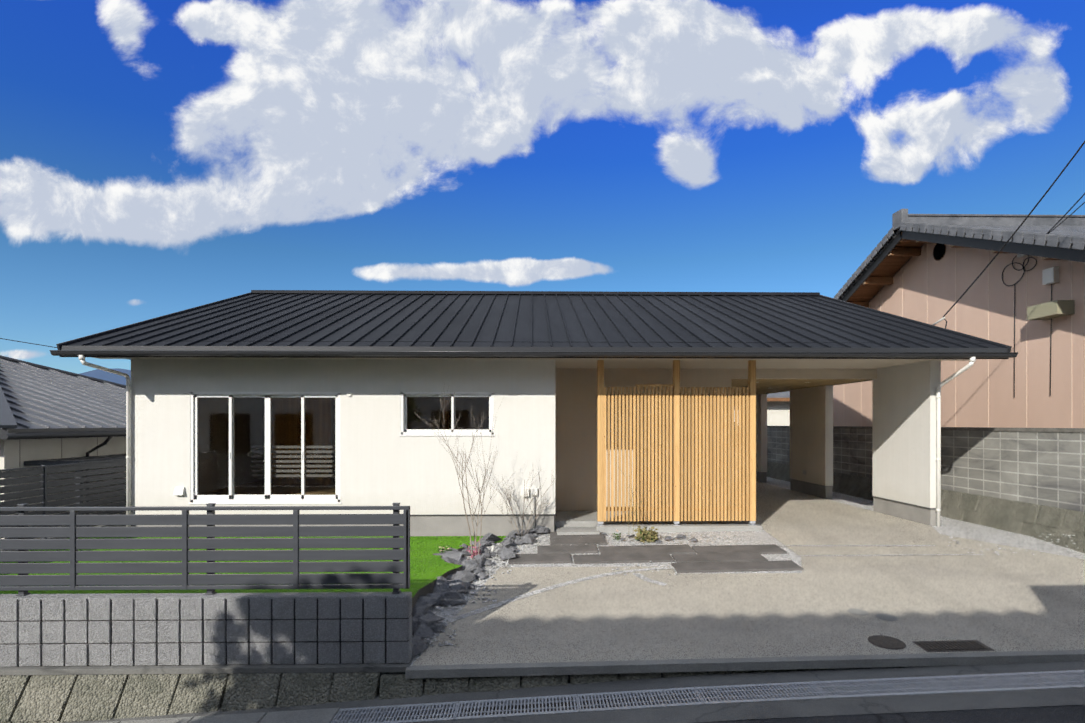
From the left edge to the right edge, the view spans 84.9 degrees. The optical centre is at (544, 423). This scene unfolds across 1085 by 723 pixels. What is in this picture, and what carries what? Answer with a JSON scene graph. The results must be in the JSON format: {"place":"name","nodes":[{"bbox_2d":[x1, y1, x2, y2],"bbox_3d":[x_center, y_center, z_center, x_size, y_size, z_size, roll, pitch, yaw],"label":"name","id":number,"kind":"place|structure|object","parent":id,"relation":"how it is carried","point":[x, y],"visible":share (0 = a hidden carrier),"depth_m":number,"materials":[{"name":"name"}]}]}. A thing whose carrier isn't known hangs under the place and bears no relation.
{"place":"outdoors","nodes":[
{"label":"outdoors","id":0,"kind":"place"},
{"bbox_2d":[80,368,130,384],"bbox_3d":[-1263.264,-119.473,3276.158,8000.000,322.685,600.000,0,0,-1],"label":"distant hills","id":1,"kind":"structure","parent":0,"point":[106,376],"depth_m":3002.62,"materials":[{"name":"blue"}]},
{"bbox_2d":[0,536,513,609],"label":"lawn","id":2,"kind":"structure","parent":0,"point":[427,567],"depth_m":7.77,"materials":[{"name":"green plant"}]},
{"bbox_2d":[0,0,1084,373],"label":"sky","id":3,"kind":"structure","parent":0,"point":[158,158],"materials":[{"name":"blue"}]},
{"bbox_2d":[393,696,692,719],"bbox_3d":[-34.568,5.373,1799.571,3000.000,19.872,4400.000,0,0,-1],"label":"drain grate","id":4,"kind":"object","parent":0,"point":[534,707],"depth_m":4.87,"materials":[{"name":"grey metal"}]},
{"bbox_2d":[0,431,125,538],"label":"neighbour house","id":5,"kind":"structure","parent":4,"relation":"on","point":[24,450],"depth_m":10.88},
{"bbox_2d":[0,355,125,438],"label":"neighbour roof","id":6,"kind":"structure","parent":5,"relation":"attached to","point":[34,397],"depth_m":12.65,"materials":[{"name":"grey tile"}]},
{"bbox_2d":[0,459,132,550],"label":"boundary fence","id":7,"kind":"object","parent":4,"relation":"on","point":[44,484],"visible":0.1,"depth_m":9.71,"materials":[{"name":"grey metal"}]},
{"bbox_2d":[0,667,871,722],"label":"stone base","id":8,"kind":"object","parent":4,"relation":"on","point":[45,698],"visible":0.4,"depth_m":5.10,"materials":[{"name":"grey stone"}]},
{"bbox_2d":[0,592,413,674],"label":"block wall","id":9,"kind":"structure","parent":8,"relation":"on","point":[191,633],"depth_m":5.22,"materials":[{"name":"grey concrete"}]},
{"bbox_2d":[0,503,409,595],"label":"slat fence","id":10,"kind":"object","parent":9,"relation":"on","point":[22,582],"visible":0.94,"depth_m":5.28,"materials":[{"name":"metal"}]},
{"bbox_2d":[92,357,969,536],"bbox_3d":[-0.165,-0.566,15.123,14.490,5.070,11.880,0,0,-1],"label":"house shell","id":11,"kind":"object","parent":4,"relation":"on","point":[545,420],"visible":0.42,"depth_m":9.90,"materials":[{"name":"white paint"}]},
{"bbox_2d":[198,397,488,494],"bbox_3d":[-3.368,0.309,12.426,6.660,2.080,4.830,0,0,-1],"label":"interior","id":12,"kind":"object","parent":11,"relation":"attached to","point":[276,443],"depth_m":13.00,"materials":[{"name":"black"}]},
{"bbox_2d":[174,392,805,528],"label":"window frames","id":13,"kind":"structure","parent":11,"relation":"attached to","point":[268,497],"depth_m":9.87,"materials":[{"name":"white metal"}]},
{"bbox_2d":[198,397,488,494],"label":"glazing","id":14,"kind":"structure","parent":13,"relation":"in","point":[297,463],"depth_m":9.90,"materials":[{"name":"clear glass"}]},
{"bbox_2d":[79,355,975,526],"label":"downpipes","id":15,"kind":"object","parent":11,"relation":"attached to","point":[128,425],"visible":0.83,"depth_m":9.71,"materials":[{"name":"white"}]},
{"bbox_2d":[56,290,1011,358],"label":"roof","id":16,"kind":"structure","parent":11,"relation":"on","point":[309,320],"depth_m":10.90,"materials":[{"name":"metal"}]},
{"bbox_2d":[50,350,1017,357],"bbox_3d":[-0.048,-1.062,9.060,14.670,0.087,0.148,0,0,-1],"label":"gutter","id":17,"kind":"object","parent":16,"relation":"attached to","point":[525,353],"visible":1,"depth_m":9.01,"materials":[{"name":"grey metal"}]},
{"bbox_2d":[0,141,1084,397],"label":"power lines","id":18,"kind":"object","parent":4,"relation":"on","point":[980,275],"visible":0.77,"depth_m":10.86,"materials":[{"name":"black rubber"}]},
{"bbox_2d":[64,660,1084,722],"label":"gutter strip","id":19,"kind":"object","parent":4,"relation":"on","point":[322,713],"visible":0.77,"depth_m":4.79,"materials":[{"name":"grey concrete"}]},
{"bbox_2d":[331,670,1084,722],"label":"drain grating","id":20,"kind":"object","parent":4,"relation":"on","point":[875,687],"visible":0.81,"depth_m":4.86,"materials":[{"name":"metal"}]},
{"bbox_2d":[734,391,789,469],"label":"background houses","id":21,"kind":"structure","parent":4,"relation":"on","point":[778,408],"depth_m":29.13,"materials":[{"name":"paint"}]},
{"bbox_2d":[734,461,1084,553],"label":"wall base","id":22,"kind":"object","parent":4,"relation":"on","point":[1029,519],"visible":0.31,"depth_m":10.74,"materials":[{"name":"grey concrete"}]},
{"bbox_2d":[833,243,1084,427],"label":"neighbour house","id":23,"kind":"structure","parent":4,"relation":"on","point":[932,283],"depth_m":12.41,"materials":[{"name":"paint"}]},
{"bbox_2d":[834,209,1084,301],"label":"neighbour roof","id":24,"kind":"structure","parent":23,"relation":"attached to","point":[1069,232],"depth_m":14.22,"materials":[{"name":"grey tile"}]},
{"bbox_2d":[841,231,1084,307],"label":"roof eave","id":25,"kind":"object","parent":23,"relation":"attached to","point":[896,254],"visible":0.58,"depth_m":14.59,"materials":[{"name":"brown wood"}]},
{"bbox_2d":[405,475,1084,678],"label":"driveway","id":26,"kind":"structure","parent":0,"point":[1022,605],"depth_m":6.39,"materials":[{"name":"concrete"}]},
{"bbox_2d":[439,545,983,622],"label":"drive joints","id":27,"kind":"object","parent":26,"relation":"attached to","point":[506,601],"visible":0.9,"depth_m":7.46,"materials":[{"name":"grey concrete"}]},
{"bbox_2d":[847,608,994,651],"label":"manhole covers","id":28,"kind":"object","parent":26,"relation":"on","point":[886,642],"visible":1,"depth_m":5.50,"materials":[{"name":"metal"}]},
{"bbox_2d":[410,471,1084,665],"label":"gravel bed","id":29,"kind":"object","parent":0,"point":[956,528],"visible":0.11,"depth_m":9.29,"materials":[{"name":"grey gravel"}]},
{"bbox_2d":[414,384,513,558],"bbox_3d":[-1.141,0.661,8.385,1.442,2.578,0.952,0,0,-9],"label":"bare tree","id":30,"kind":"object","parent":29,"relation":"on","point":[483,488],"visible":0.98,"depth_m":8.49,"materials":[{"name":"brown plant"}]},
{"bbox_2d":[488,471,559,535],"bbox_3d":[-0.336,1.229,9.696,1.265,1.245,0.649,0,0,-1],"label":"bare shrub","id":31,"kind":"object","parent":29,"relation":"on","point":[510,497],"visible":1,"depth_m":9.63,"materials":[{"name":"brown plant"}]},
{"bbox_2d":[411,525,697,657],"bbox_3d":[-0.376,1.906,8.189,2.661,0.448,5.428,0,0,43],"label":"rockery","id":32,"kind":"object","parent":29,"relation":"on","point":[447,591],"visible":0.77,"depth_m":7.37,"materials":[{"name":"grey stone"}]},
{"bbox_2d":[437,422,734,557],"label":"plants","id":33,"kind":"object","parent":29,"relation":"on","point":[648,536],"visible":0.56,"depth_m":9.26,"materials":[{"name":"green plant"}]},
{"bbox_2d":[508,531,803,572],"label":"paving slabs","id":34,"kind":"structure","parent":29,"relation":"on","point":[704,559],"depth_m":8.45,"materials":[{"name":"grey stone"}]},
{"bbox_2d":[554,511,762,534],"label":"porch slab","id":35,"kind":"structure","parent":29,"relation":"on","point":[575,522],"depth_m":10.07,"materials":[{"name":"concrete"}]},
{"bbox_2d":[597,521,756,525],"bbox_3d":[2.222,1.672,9.998,2.685,0.075,0.110,0,0,-1],"label":"post base","id":36,"kind":"object","parent":35,"relation":"on","point":[676,523],"visible":0.9,"depth_m":9.96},
{"bbox_2d":[597,360,755,520],"bbox_3d":[2.222,0.282,9.998,2.665,2.705,0.100,0,0,-1],"label":"wooden slat screen","id":37,"kind":"object","parent":36,"relation":"on","point":[747,508],"visible":1,"depth_m":9.96,"materials":[{"name":"brown wood"}]},
{"bbox_2d":[412,533,1075,646],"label":"loose pebbles","id":38,"kind":"object","parent":29,"relation":"on","point":[495,600],"visible":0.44,"depth_m":8.05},
{"bbox_2d":[698,705,1084,722],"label":"road","id":39,"kind":"structure","parent":0,"point":[1061,714],"depth_m":4.39,"materials":[{"name":"grey asphalt"}]},
{"bbox_2d":[734,425,1084,511],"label":"boundary wall","id":40,"kind":"structure","parent":0,"point":[1042,466],"depth_m":10.88,"materials":[{"name":"grey concrete"}]}
]}

